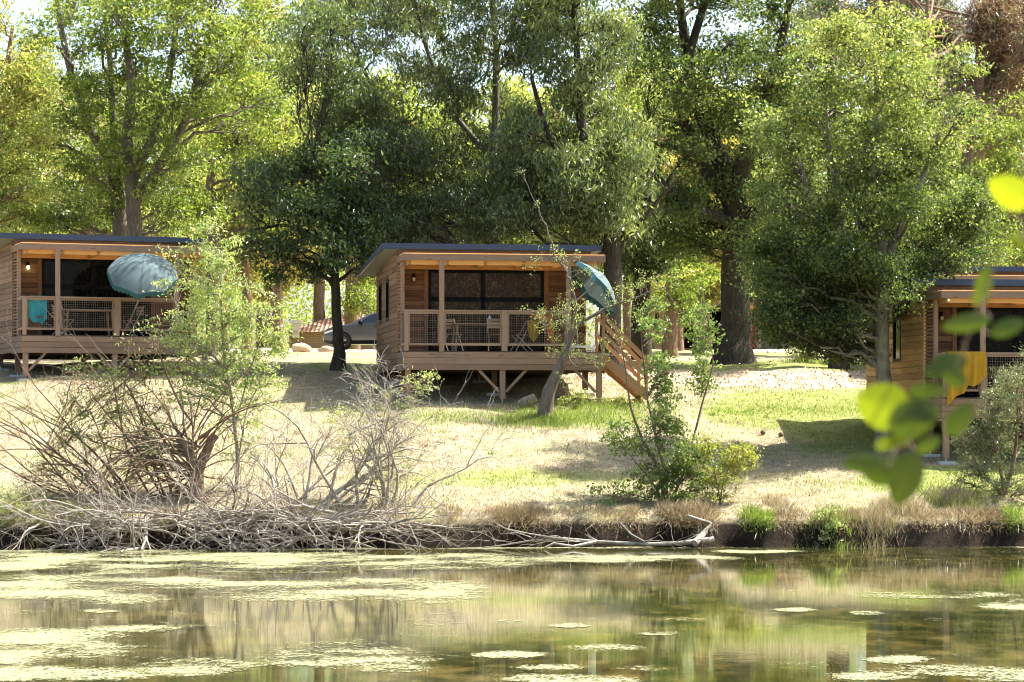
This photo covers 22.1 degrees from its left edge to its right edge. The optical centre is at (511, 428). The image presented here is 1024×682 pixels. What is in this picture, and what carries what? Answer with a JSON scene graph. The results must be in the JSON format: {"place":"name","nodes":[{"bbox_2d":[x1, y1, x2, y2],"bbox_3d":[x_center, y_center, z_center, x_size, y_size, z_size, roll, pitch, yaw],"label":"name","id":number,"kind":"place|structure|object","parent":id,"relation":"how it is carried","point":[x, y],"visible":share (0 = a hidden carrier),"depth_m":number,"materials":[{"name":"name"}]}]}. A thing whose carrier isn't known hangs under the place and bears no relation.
{"place":"outdoors","nodes":[
{"label":"outdoors","id":0,"kind":"place"},
{"bbox_2d":[0,546,1023,681],"bbox_3d":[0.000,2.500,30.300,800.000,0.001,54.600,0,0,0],"label":"water","id":1,"kind":"structure","parent":0,"point":[535,596],"depth_m":34.93,"materials":[{"name":"green liquid"}]},
{"bbox_2d":[0,428,501,553],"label":"fallen tree","id":2,"kind":"object","parent":1,"relation":"in","point":[277,514],"visible":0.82,"depth_m":54.14,"materials":[{"name":"grey wood"}]},
{"bbox_2d":[0,546,1023,681],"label":"floating algae","id":3,"kind":"object","parent":1,"relation":"on","point":[49,637],"visible":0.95,"depth_m":39.00,"materials":[{"name":"green plant"}]},
{"bbox_2d":[469,514,718,548],"bbox_3d":[1.714,2.198,54.720,5.297,1.025,1.257,0,0,-2],"label":"driftwood","id":4,"kind":"object","parent":1,"relation":"in","point":[697,539],"visible":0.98,"depth_m":54.88,"materials":[{"name":"grey wood"}]},
{"bbox_2d":[0,348,1023,549],"bbox_3d":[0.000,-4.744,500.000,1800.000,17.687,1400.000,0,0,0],"label":"ground","id":5,"kind":"structure","parent":0,"point":[729,530],"depth_m":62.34,"materials":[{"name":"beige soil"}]},
{"bbox_2d":[0,494,48,526],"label":"plant","id":6,"kind":"object","parent":5,"relation":"on","point":[26,505],"visible":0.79,"depth_m":54.32,"materials":[{"name":"green plant"}]},
{"bbox_2d":[0,0,73,232],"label":"maple tree","id":7,"kind":"object","parent":5,"relation":"on","point":[21,79],"visible":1,"depth_m":83.14,"materials":[{"name":"green plant"}]},
{"bbox_2d":[0,81,105,233],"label":"background tree","id":8,"kind":"object","parent":5,"relation":"on","point":[51,167],"visible":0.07,"depth_m":117.10,"materials":[{"name":"green plant"}]},
{"bbox_2d":[54,498,95,531],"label":"plant","id":9,"kind":"object","parent":5,"relation":"on","point":[72,508],"visible":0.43,"depth_m":54.58,"materials":[{"name":"green plant"}]},
{"bbox_2d":[0,451,154,534],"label":"dead branch","id":10,"kind":"object","parent":5,"relation":"on","point":[62,498],"visible":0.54,"depth_m":54.56,"materials":[{"name":"grey wood"}]},
{"bbox_2d":[0,0,183,235],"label":"lime tree","id":11,"kind":"object","parent":5,"relation":"on","point":[115,208],"visible":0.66,"depth_m":86.75,"materials":[{"name":"green plant"}]},
{"bbox_2d":[12,343,195,500],"bbox_3d":[-8.753,0.082,56.354,3.917,3.914,1.585,0,0,5],"label":"rust shrub","id":12,"kind":"object","parent":5,"relation":"on","point":[105,404],"visible":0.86,"depth_m":56.21,"materials":[{"name":"brown plant"}]},
{"bbox_2d":[0,51,210,236],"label":"maple tree","id":13,"kind":"object","parent":5,"relation":"on","point":[87,139],"visible":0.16,"depth_m":95.60,"materials":[{"name":"green plant"}]},
{"bbox_2d":[0,233,211,381],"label":"wooden cabin","id":14,"kind":"object","parent":5,"relation":"on","point":[64,271],"visible":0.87,"depth_m":73.62,"materials":[{"name":"brown wood"}]},
{"bbox_2d":[29,300,46,324],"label":"towel","id":15,"kind":"object","parent":14,"relation":"hanging from","point":[42,312],"visible":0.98,"depth_m":72.24,"materials":[{"name":"fabric"}]},
{"bbox_2d":[52,305,75,334],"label":"folding chair","id":16,"kind":"object","parent":14,"relation":"on","point":[64,321],"visible":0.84,"depth_m":72.81,"materials":[{"name":"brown wood"}]},
{"bbox_2d":[60,309,113,335],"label":"veranda table","id":17,"kind":"object","parent":14,"relation":"on","point":[73,310],"visible":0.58,"depth_m":73.42,"materials":[{"name":"brown wood"}]},
{"bbox_2d":[42,258,150,335],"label":"sliding door","id":18,"kind":"structure","parent":14,"relation":"in","point":[78,277],"depth_m":74.17,"materials":[{"name":"black glass"}]},
{"bbox_2d":[121,306,143,335],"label":"folding chair","id":19,"kind":"object","parent":14,"relation":"on","point":[142,308],"visible":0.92,"depth_m":73.62,"materials":[{"name":"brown wood"}]},
{"bbox_2d":[107,253,178,335],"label":"beach parasol","id":20,"kind":"object","parent":14,"relation":"on","point":[134,275],"visible":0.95,"depth_m":71.82,"materials":[{"name":"teal fabric"}]},
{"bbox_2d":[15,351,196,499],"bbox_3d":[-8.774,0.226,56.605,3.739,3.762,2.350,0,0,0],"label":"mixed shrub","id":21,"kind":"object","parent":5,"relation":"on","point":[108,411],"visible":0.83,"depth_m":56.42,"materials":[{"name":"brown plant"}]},
{"bbox_2d":[13,69,198,233],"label":"background tree","id":22,"kind":"object","parent":5,"relation":"on","point":[104,230],"visible":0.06,"depth_m":127.36,"materials":[{"name":"green plant"}]},
{"bbox_2d":[0,296,255,500],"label":"bare shrub","id":23,"kind":"object","parent":5,"relation":"on","point":[71,427],"visible":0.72,"depth_m":56.66,"materials":[{"name":"brown wood"}]},
{"bbox_2d":[142,209,201,309],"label":"background tree","id":24,"kind":"object","parent":5,"relation":"on","point":[165,234],"visible":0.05,"depth_m":111.58,"materials":[{"name":"green plant"}]},
{"bbox_2d":[66,0,301,237],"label":"lime tree","id":25,"kind":"object","parent":5,"relation":"on","point":[202,109],"visible":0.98,"depth_m":85.02,"materials":[{"name":"green plant"}]},
{"bbox_2d":[56,333,341,548],"bbox_3d":[-6.806,0.641,56.177,6.583,5.412,5.929,0,0,0],"label":"dead tree","id":26,"kind":"object","parent":5,"relation":"on","point":[211,439],"visible":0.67,"depth_m":56.12,"materials":[{"name":"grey wood"}]},
{"bbox_2d":[102,73,306,336],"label":"background tree","id":27,"kind":"object","parent":5,"relation":"on","point":[200,145],"visible":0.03,"depth_m":118.60,"materials":[{"name":"green plant"}]},
{"bbox_2d":[111,213,306,492],"bbox_3d":[-6.538,-1.404,57.248,4.161,6.630,2.564,0,0,0],"label":"willow shrub","id":28,"kind":"object","parent":5,"relation":"on","point":[230,319],"visible":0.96,"depth_m":57.12,"materials":[{"name":"green plant"}]},
{"bbox_2d":[141,171,287,348],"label":"background tree","id":29,"kind":"object","parent":5,"relation":"on","point":[206,243],"visible":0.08,"depth_m":105.33,"materials":[{"name":"green plant"}]},
{"bbox_2d":[189,155,281,353],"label":"background tree","id":30,"kind":"object","parent":5,"relation":"on","point":[247,268],"visible":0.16,"depth_m":94.87,"materials":[{"name":"green plant"}]},
{"bbox_2d":[183,0,340,356],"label":"maple tree","id":31,"kind":"object","parent":5,"relation":"on","point":[282,132],"visible":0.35,"depth_m":91.82,"materials":[{"name":"green plant"}]},
{"bbox_2d":[181,52,348,347],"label":"background tree","id":32,"kind":"object","parent":5,"relation":"on","point":[258,326],"visible":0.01,"depth_m":131.73,"materials":[{"name":"green plant"}]},
{"bbox_2d":[219,177,326,347],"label":"background tree","id":33,"kind":"object","parent":5,"relation":"on","point":[292,284],"visible":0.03,"depth_m":111.86,"materials":[{"name":"green plant"}]},
{"bbox_2d":[234,182,323,350],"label":"background tree","id":34,"kind":"object","parent":5,"relation":"on","point":[280,298],"visible":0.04,"depth_m":97.89,"materials":[{"name":"green plant"}]},
{"bbox_2d":[291,343,311,351],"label":"boulder","id":35,"kind":"object","parent":5,"relation":"on","point":[301,347],"visible":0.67,"depth_m":102.78,"materials":[{"name":"stone"}]},
{"bbox_2d":[213,62,416,321],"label":"background tree","id":36,"kind":"object","parent":5,"relation":"on","point":[319,305],"visible":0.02,"depth_m":124.79,"materials":[{"name":"green plant"}]},
{"bbox_2d":[208,0,428,370],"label":"dark tree","id":37,"kind":"object","parent":5,"relation":"on","point":[344,238],"visible":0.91,"depth_m":75.09,"materials":[{"name":"green plant"}]},
{"bbox_2d":[318,346,333,351],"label":"boulder","id":38,"kind":"object","parent":5,"relation":"on","point":[325,349],"visible":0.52,"depth_m":101.81,"materials":[{"name":"stone"}]},
{"bbox_2d":[285,307,376,349],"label":"tiled house","id":39,"kind":"structure","parent":5,"relation":"on","point":[312,337],"depth_m":121.95,"materials":[{"name":"ceramic"}]},
{"bbox_2d":[307,174,376,349],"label":"background tree","id":40,"kind":"object","parent":5,"relation":"on","point":[354,301],"visible":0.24,"depth_m":112.24,"materials":[{"name":"green plant"}]},
{"bbox_2d":[322,312,376,349],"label":"parked car","id":41,"kind":"object","parent":5,"relation":"on","point":[362,330],"visible":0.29,"depth_m":106.99,"materials":[{"name":"grey paint"}]},
{"bbox_2d":[321,366,442,503],"bbox_3d":[-2.797,0.378,56.591,2.684,3.477,1.762,0,0,0],"label":"mixed shrub","id":42,"kind":"object","parent":5,"relation":"on","point":[418,387],"visible":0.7,"depth_m":56.60,"materials":[{"name":"green plant"}]},
{"bbox_2d":[211,341,554,521],"bbox_3d":[-3.243,0.445,56.345,6.797,4.776,5.965,0,0,26],"label":"bare shrub","id":43,"kind":"object","parent":5,"relation":"on","point":[360,479],"visible":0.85,"depth_m":56.00,"materials":[{"name":"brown wood"}]},
{"bbox_2d":[306,68,478,277],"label":"background tree","id":44,"kind":"object","parent":5,"relation":"on","point":[409,95],"visible":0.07,"depth_m":126.22,"materials":[{"name":"green plant"}]},
{"bbox_2d":[253,0,570,258],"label":"chestnut tree","id":45,"kind":"object","parent":5,"relation":"on","point":[433,153],"visible":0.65,"depth_m":77.82,"materials":[{"name":"green plant"}]},
{"bbox_2d":[382,99,523,243],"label":"background tree","id":46,"kind":"object","parent":5,"relation":"on","point":[441,106],"depth_m":134.23,"materials":[{"name":"green plant"}]},
{"bbox_2d":[416,70,570,244],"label":"background tree","id":47,"kind":"object","parent":5,"relation":"on","point":[518,88],"visible":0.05,"depth_m":128.03,"materials":[{"name":"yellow plant"}]},
{"bbox_2d":[358,243,651,402],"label":"wooden cabin","id":48,"kind":"object","parent":5,"relation":"on","point":[425,292],"visible":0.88,"depth_m":69.63,"materials":[{"name":"brown wood"}]},
{"bbox_2d":[378,283,382,322],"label":"window","id":49,"kind":"structure","parent":48,"relation":"in","point":[380,306],"depth_m":73.86,"materials":[{"name":"black glass"}]},
{"bbox_2d":[386,279,389,320],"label":"window","id":50,"kind":"structure","parent":48,"relation":"in","point":[387,281],"depth_m":72.10,"materials":[{"name":"black glass"}]},
{"bbox_2d":[446,319,463,350],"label":"folding chair","id":51,"kind":"object","parent":48,"relation":"on","point":[451,327],"visible":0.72,"depth_m":68.90,"materials":[{"name":"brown wood"}]},
{"bbox_2d":[451,323,507,350],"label":"veranda table","id":52,"kind":"object","parent":48,"relation":"on","point":[457,325],"visible":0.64,"depth_m":68.77,"materials":[{"name":"brown wood"}]},
{"bbox_2d":[428,270,543,350],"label":"sliding door","id":53,"kind":"structure","parent":48,"relation":"in","point":[463,289],"depth_m":69.88,"materials":[{"name":"black glass"}]},
{"bbox_2d":[487,318,499,350],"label":"folding chair","id":54,"kind":"object","parent":48,"relation":"on","point":[493,323],"visible":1,"depth_m":68.56,"materials":[{"name":"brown wood"}]},
{"bbox_2d":[510,319,532,350],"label":"folding chair","id":55,"kind":"object","parent":48,"relation":"on","point":[519,334],"visible":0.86,"depth_m":69.06,"materials":[{"name":"grey wood"}]},
{"bbox_2d":[528,320,539,341],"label":"towel","id":56,"kind":"object","parent":48,"relation":"hanging from","point":[533,335],"visible":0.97,"depth_m":68.83,"materials":[{"name":"fabric"}]},
{"bbox_2d":[531,314,553,341],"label":"towel","id":57,"kind":"object","parent":48,"relation":"hanging from","point":[549,330],"visible":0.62,"depth_m":68.71,"materials":[{"name":"fabric"}]},
{"bbox_2d":[571,345,595,351],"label":"white crate","id":58,"kind":"object","parent":48,"relation":"on","point":[587,346],"visible":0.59,"depth_m":68.87,"materials":[{"name":"plastic"}]},
{"bbox_2d":[571,261,615,350],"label":"beach parasol","id":59,"kind":"object","parent":48,"relation":"on","point":[594,289],"visible":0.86,"depth_m":69.75,"materials":[{"name":"teal fabric"}]},
{"bbox_2d":[0,359,1010,508],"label":"fallen leaves","id":60,"kind":"object","parent":5,"relation":"on","point":[797,377],"visible":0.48,"depth_m":74.97,"materials":[{"name":"beige plant"}]},
{"bbox_2d":[10,175,1020,348],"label":"wood","id":61,"kind":"object","parent":5,"relation":"on","point":[300,300],"visible":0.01,"depth_m":165.63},
{"bbox_2d":[517,393,537,407],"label":"rock","id":62,"kind":"object","parent":5,"relation":"on","point":[531,399],"visible":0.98,"depth_m":67.70,"materials":[{"name":"stone"}]},
{"bbox_2d":[482,519,642,540],"bbox_3d":[4.817,2.157,55.910,12.658,0.730,0.965,0,0,-4],"label":"root tangle","id":63,"kind":"object","parent":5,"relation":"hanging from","point":[617,532],"visible":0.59,"depth_m":55.45,"materials":[{"name":"brown wood"}]},
{"bbox_2d":[464,0,678,372],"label":"chestnut tree","id":64,"kind":"object","parent":5,"relation":"on","point":[593,190],"visible":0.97,"depth_m":75.99,"materials":[{"name":"green plant"}]},
{"bbox_2d":[480,70,664,244],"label":"background tree","id":65,"kind":"object","parent":5,"relation":"on","point":[552,237],"visible":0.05,"depth_m":125.80,"materials":[{"name":"green plant"}]},
{"bbox_2d":[555,388,598,407],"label":"plant","id":66,"kind":"object","parent":5,"relation":"on","point":[578,394],"visible":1,"depth_m":68.11,"materials":[{"name":"green plant"}]},
{"bbox_2d":[512,164,691,417],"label":"leaning tree","id":67,"kind":"object","parent":5,"relation":"on","point":[546,404],"visible":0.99,"depth_m":66.84,"materials":[{"name":"green plant"}]},
{"bbox_2d":[595,392,636,407],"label":"plant","id":68,"kind":"object","parent":5,"relation":"on","point":[620,398],"visible":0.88,"depth_m":68.54,"materials":[{"name":"green plant"}]},
{"bbox_2d":[563,135,680,349],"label":"background tree","id":69,"kind":"object","parent":5,"relation":"on","point":[626,325],"visible":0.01,"depth_m":111.81,"materials":[{"name":"green plant"}]},
{"bbox_2d":[580,167,697,360],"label":"background tree","id":70,"kind":"object","parent":5,"relation":"on","point":[644,260],"visible":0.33,"depth_m":84.66,"materials":[{"name":"green plant"}]},
{"bbox_2d":[586,294,727,507],"bbox_3d":[3.229,-0.364,57.603,3.227,5.217,2.254,0,0,0],"label":"alder shrub","id":71,"kind":"object","parent":5,"relation":"on","point":[676,467],"visible":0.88,"depth_m":57.57,"materials":[{"name":"green plant"}]},
{"bbox_2d":[590,67,737,348],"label":"background tree","id":72,"kind":"object","parent":5,"relation":"on","point":[632,93],"visible":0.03,"depth_m":124.61,"materials":[{"name":"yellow plant"}]},
{"bbox_2d":[631,296,720,349],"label":"wooden cabin","id":73,"kind":"object","parent":5,"relation":"on","point":[687,342],"visible":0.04,"depth_m":144.16,"materials":[{"name":"brown wood"}]},
{"bbox_2d":[684,310,720,347],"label":"sliding door","id":74,"kind":"structure","parent":73,"relation":"in","point":[717,317],"depth_m":144.12,"materials":[{"name":"black glass"}]},
{"bbox_2d":[597,111,756,350],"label":"background tree","id":75,"kind":"object","parent":5,"relation":"on","point":[680,343],"visible":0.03,"depth_m":107.77,"materials":[{"name":"green plant"}]},
{"bbox_2d":[648,171,720,356],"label":"background tree","id":76,"kind":"object","parent":5,"relation":"on","point":[682,296],"visible":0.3,"depth_m":91.79,"materials":[{"name":"green plant"}]},
{"bbox_2d":[632,95,774,349],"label":"background tree","id":77,"kind":"object","parent":5,"relation":"on","point":[747,201],"visible":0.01,"depth_m":131.36,"materials":[{"name":"green plant"}]},
{"bbox_2d":[679,177,750,353],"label":"background tree","id":78,"kind":"object","parent":5,"relation":"on","point":[713,298],"visible":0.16,"depth_m":99.90,"materials":[{"name":"green plant"}]},
{"bbox_2d":[682,429,764,504],"bbox_3d":[4.643,1.081,57.207,1.946,2.146,1.689,0,0,0],"label":"golden shrub","id":79,"kind":"object","parent":5,"relation":"on","point":[732,464],"visible":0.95,"depth_m":57.16,"materials":[{"name":"yellow plant"}]},
{"bbox_2d":[591,0,861,365],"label":"oak tree","id":80,"kind":"object","parent":5,"relation":"on","point":[722,174],"visible":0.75,"depth_m":81.20,"materials":[{"name":"green plant"}]},
{"bbox_2d":[713,297,795,348],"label":"wooden cabin","id":81,"kind":"object","parent":5,"relation":"on","point":[757,333],"visible":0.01,"depth_m":138.65,"materials":[{"name":"brown wood"}]},
{"bbox_2d":[752,311,795,348],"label":"sliding door","id":82,"kind":"structure","parent":81,"relation":"in","point":[767,347],"depth_m":138.67,"materials":[{"name":"black metal"}]},
{"bbox_2d":[712,66,825,296],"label":"background tree","id":83,"kind":"object","parent":5,"relation":"on","point":[759,148],"depth_m":148.49,"materials":[{"name":"green plant"}]},
{"bbox_2d":[786,348,820,363],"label":"sapling bush","id":84,"kind":"object","parent":5,"relation":"on","point":[800,355],"visible":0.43,"depth_m":83.03,"materials":[{"name":"green plant"}]},
{"bbox_2d":[804,502,848,543],"bbox_3d":[6.696,2.072,55.332,1.074,1.074,0.988,0,0,0],"label":"plant","id":85,"kind":"object","parent":5,"relation":"on","point":[829,512],"visible":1,"depth_m":55.16,"materials":[{"name":"green plant"}]},
{"bbox_2d":[748,70,914,283],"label":"background tree","id":86,"kind":"object","parent":5,"relation":"on","point":[820,174],"visible":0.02,"depth_m":127.39,"materials":[{"name":"green plant"}]},
{"bbox_2d":[748,1,953,369],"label":"ash tree","id":87,"kind":"object","parent":5,"relation":"on","point":[928,27],"visible":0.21,"depth_m":80.83,"materials":[{"name":"green plant"}]},
{"bbox_2d":[714,1,1016,451],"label":"field maple tree","id":88,"kind":"object","parent":5,"relation":"on","point":[808,309],"visible":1,"depth_m":63.15,"materials":[{"name":"green plant"}]},
{"bbox_2d":[846,81,944,275],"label":"background tree","id":89,"kind":"object","parent":5,"relation":"on","point":[895,201],"visible":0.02,"depth_m":131.44,"materials":[{"name":"green plant"}]},
{"bbox_2d":[783,0,1023,259],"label":"pine tree","id":90,"kind":"object","parent":5,"relation":"on","point":[913,5],"visible":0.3,"depth_m":100.28,"materials":[{"name":"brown plant"}]},
{"bbox_2d":[866,279,1023,464],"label":"wooden cabin","id":91,"kind":"object","parent":5,"relation":"on","point":[918,345],"visible":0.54,"depth_m":63.61,"materials":[{"name":"brown wood"}]},
{"bbox_2d":[893,317,901,361],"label":"window","id":92,"kind":"structure","parent":91,"relation":"in","point":[897,343],"depth_m":65.89,"materials":[{"name":"glass"}]},
{"bbox_2d":[889,266,1023,286],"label":"roof","id":93,"kind":"object","parent":91,"relation":"attached to","point":[1004,272],"depth_m":77.75,"materials":[{"name":"grey metal"}]},
{"bbox_2d":[947,351,986,405],"bbox_3d":[10.737,-1.177,62.031,0.949,1.292,0.219,0,0,-8],"label":"towel","id":94,"kind":"object","parent":91,"relation":"hanging from","point":[974,370],"visible":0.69,"depth_m":61.99,"materials":[{"name":"fabric"}]},
{"bbox_2d":[957,307,1023,396],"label":"sliding door","id":95,"kind":"structure","parent":91,"relation":"in","point":[993,344],"depth_m":63.77,"materials":[{"name":"black glass"}]},
{"bbox_2d":[986,367,1022,392],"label":"veranda table","id":96,"kind":"object","parent":91,"relation":"on","point":[994,377],"visible":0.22,"depth_m":62.71,"materials":[{"name":"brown wood"}]},
{"bbox_2d":[883,97,1023,266],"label":"background tree","id":97,"kind":"object","parent":5,"relation":"on","point":[1020,258],"visible":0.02,"depth_m":122.64,"materials":[{"name":"green plant"}]},
{"bbox_2d":[892,73,1023,266],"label":"ash tree","id":98,"kind":"object","parent":5,"relation":"on","point":[1014,137],"visible":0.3,"depth_m":88.03,"materials":[{"name":"green plant"}]},
{"bbox_2d":[908,0,1023,263],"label":"pine tree","id":99,"kind":"object","parent":5,"relation":"on","point":[1001,47],"visible":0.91,"depth_m":97.39,"materials":[{"name":"brown plant"}]},
{"bbox_2d":[942,345,1023,498],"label":"silver willow","id":100,"kind":"object","parent":5,"relation":"on","point":[1012,378],"visible":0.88,"depth_m":58.18,"materials":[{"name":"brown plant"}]},
{"bbox_2d":[945,102,1023,266],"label":"background tree","id":101,"kind":"object","parent":5,"relation":"on","point":[1017,262],"visible":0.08,"depth_m":120.43,"materials":[{"name":"green plant"}]},
{"bbox_2d":[989,499,1023,512],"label":"bramble","id":102,"kind":"object","parent":5,"relation":"on","point":[1016,503],"visible":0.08,"depth_m":56.99,"materials":[{"name":"green plant"}]},
{"bbox_2d":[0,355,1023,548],"bbox_3d":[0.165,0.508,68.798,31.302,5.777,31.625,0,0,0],"label":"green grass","id":103,"kind":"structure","parent":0,"point":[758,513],"depth_m":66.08,"materials":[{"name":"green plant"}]},
{"bbox_2d":[0,0,1023,349],"label":"sky","id":104,"kind":"structure","parent":0,"point":[32,4],"materials":[{"name":"white"}]},
{"bbox_2d":[750,325,762,348],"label":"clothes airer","id":105,"kind":"object","parent":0,"point":[751,344],"visible":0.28,"depth_m":127.68,"materials":[{"name":"metal"}]},
{"bbox_2d":[841,158,1023,505],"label":"leafy branch","id":106,"kind":"object","parent":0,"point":[899,414],"visible":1,"depth_m":3.15,"materials":[{"name":"green plant"}]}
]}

